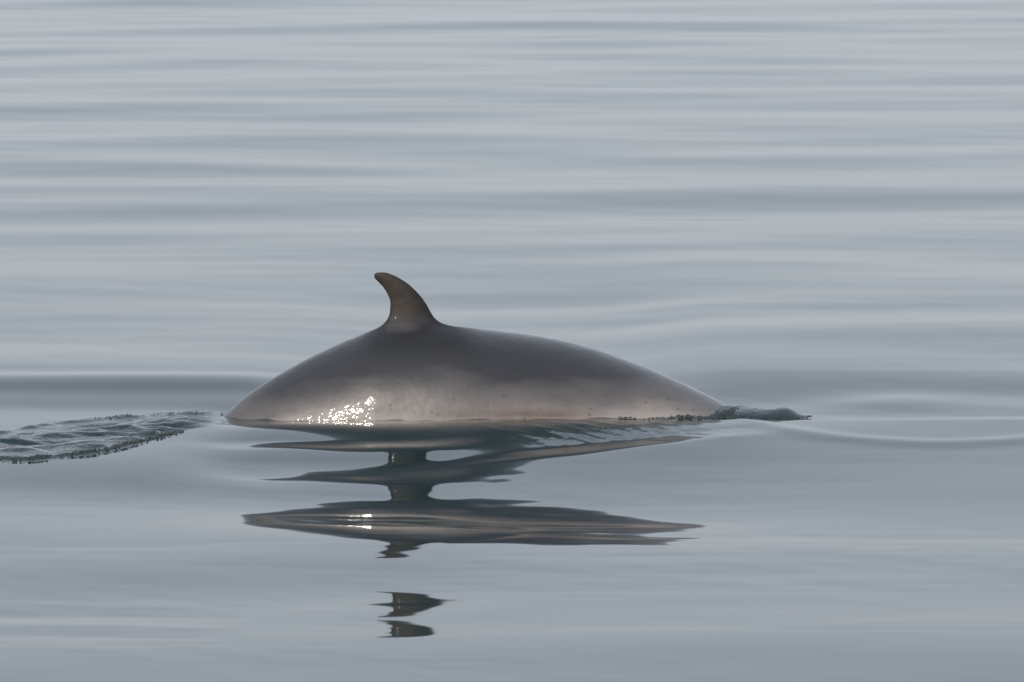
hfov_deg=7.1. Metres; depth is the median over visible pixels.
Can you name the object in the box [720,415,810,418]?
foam
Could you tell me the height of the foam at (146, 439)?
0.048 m
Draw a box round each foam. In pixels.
[0,430,183,460]
[95,411,222,418]
[618,406,738,419]
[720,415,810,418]
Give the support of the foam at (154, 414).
on the water
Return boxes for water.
[0,0,1023,681]
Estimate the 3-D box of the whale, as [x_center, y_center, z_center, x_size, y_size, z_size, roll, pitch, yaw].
[-0.148,0.758,50.227,5.272,2.353,1.159,0,5,0]
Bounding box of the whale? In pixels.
[223,272,725,421]
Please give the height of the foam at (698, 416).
0.063 m

